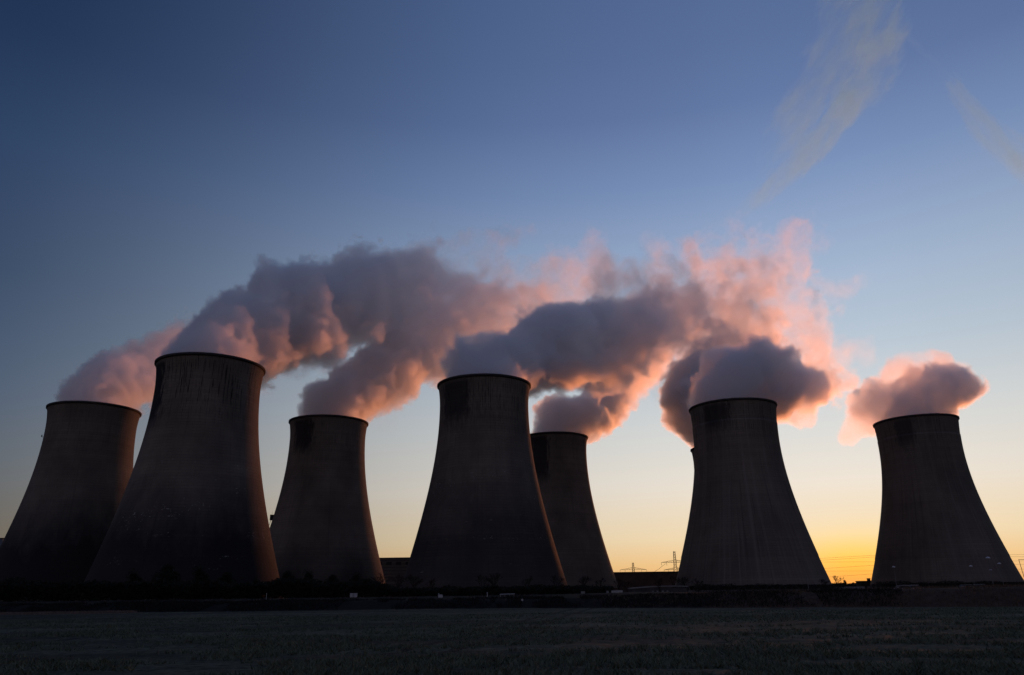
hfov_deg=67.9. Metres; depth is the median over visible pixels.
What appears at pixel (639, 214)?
sky
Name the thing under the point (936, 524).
cooling tower
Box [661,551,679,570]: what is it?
lattice pylon
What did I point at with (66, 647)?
ground
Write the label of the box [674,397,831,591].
cooling tower
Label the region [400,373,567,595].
cooling tower
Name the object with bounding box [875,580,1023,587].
undergrowth
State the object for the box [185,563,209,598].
dense tree
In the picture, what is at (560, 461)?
cooling tower
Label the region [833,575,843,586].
bare tree
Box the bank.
[0,585,1023,611]
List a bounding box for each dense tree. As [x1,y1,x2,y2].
[125,568,142,599]
[152,564,183,599]
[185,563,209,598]
[278,571,296,597]
[298,568,313,597]
[325,574,338,597]
[349,571,361,596]
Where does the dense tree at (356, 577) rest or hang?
on the bank
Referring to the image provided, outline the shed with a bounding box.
[628,586,687,591]
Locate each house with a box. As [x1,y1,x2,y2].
[380,557,409,588]
[855,578,876,587]
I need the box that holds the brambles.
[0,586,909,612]
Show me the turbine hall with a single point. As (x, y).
(640, 579)
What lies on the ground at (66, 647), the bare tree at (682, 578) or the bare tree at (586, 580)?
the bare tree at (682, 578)
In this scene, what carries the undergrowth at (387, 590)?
on the bank
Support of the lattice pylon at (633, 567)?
on the ground at (66, 647)
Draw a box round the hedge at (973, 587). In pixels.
[578,583,1023,607]
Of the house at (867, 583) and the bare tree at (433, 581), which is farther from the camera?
the house at (867, 583)
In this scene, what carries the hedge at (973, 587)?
on the bank
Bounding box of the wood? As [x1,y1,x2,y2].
[826,582,1019,586]
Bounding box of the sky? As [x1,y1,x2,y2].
[0,0,1023,583]
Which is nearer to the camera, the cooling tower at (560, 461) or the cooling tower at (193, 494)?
the cooling tower at (193, 494)
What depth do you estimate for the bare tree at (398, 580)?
259.85 m
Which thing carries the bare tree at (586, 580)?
on the bank
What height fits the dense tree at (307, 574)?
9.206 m
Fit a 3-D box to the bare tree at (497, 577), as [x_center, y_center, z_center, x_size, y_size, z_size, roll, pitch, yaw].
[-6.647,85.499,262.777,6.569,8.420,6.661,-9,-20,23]
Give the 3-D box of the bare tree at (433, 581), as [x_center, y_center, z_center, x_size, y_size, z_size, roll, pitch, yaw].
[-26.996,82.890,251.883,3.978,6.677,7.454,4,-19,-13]
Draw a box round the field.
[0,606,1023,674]
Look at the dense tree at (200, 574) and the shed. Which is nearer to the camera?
the dense tree at (200, 574)
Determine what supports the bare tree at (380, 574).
on the ground at (66, 647)
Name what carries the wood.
on the ground at (66, 647)
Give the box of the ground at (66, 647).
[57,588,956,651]
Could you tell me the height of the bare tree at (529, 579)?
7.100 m
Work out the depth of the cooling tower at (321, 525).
484.64 m
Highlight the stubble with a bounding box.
[0,610,136,614]
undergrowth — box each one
[0,576,381,601]
[370,583,613,596]
[692,583,844,591]
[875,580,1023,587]
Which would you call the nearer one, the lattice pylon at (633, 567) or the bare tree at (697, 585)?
the bare tree at (697, 585)
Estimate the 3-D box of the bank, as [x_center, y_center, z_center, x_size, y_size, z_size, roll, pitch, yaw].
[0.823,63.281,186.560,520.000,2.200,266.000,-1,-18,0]
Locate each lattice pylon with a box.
[622,563,646,571]
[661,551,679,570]
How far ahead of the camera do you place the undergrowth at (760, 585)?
377.95 m
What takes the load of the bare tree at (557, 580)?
on the bank
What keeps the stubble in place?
on the ground at (66, 647)
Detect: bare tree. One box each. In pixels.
[371,573,391,583]
[393,575,407,587]
[404,575,423,587]
[425,577,435,587]
[475,574,490,586]
[483,572,502,585]
[522,575,531,585]
[550,575,563,585]
[577,576,590,584]
[668,576,683,587]
[679,577,689,591]
[692,578,702,591]
[819,578,829,587]
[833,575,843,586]
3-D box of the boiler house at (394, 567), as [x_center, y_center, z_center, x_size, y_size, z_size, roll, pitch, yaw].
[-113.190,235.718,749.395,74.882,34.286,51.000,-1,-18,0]
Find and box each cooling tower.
[0,400,141,601]
[75,352,279,600]
[269,414,384,597]
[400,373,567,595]
[530,431,617,587]
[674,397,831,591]
[690,448,693,462]
[868,413,1023,588]
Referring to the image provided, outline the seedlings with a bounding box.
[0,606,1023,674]
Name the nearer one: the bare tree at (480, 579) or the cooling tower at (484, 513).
the bare tree at (480, 579)
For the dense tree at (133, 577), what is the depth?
224.41 m
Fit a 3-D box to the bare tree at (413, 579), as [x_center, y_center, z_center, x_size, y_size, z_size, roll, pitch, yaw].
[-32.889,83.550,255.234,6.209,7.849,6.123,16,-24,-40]
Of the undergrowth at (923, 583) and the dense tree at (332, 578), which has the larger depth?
the undergrowth at (923, 583)
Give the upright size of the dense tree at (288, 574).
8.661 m
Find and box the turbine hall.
[614,571,680,591]
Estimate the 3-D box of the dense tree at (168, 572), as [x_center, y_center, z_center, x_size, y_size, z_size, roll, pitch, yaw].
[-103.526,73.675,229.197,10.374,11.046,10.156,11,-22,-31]
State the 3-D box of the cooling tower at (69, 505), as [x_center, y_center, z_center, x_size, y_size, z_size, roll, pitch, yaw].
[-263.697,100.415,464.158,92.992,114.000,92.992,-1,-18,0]
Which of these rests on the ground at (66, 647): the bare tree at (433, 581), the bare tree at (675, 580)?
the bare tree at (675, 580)
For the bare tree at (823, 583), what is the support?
on the ground at (66, 647)
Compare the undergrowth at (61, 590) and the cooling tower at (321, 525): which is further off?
the cooling tower at (321, 525)

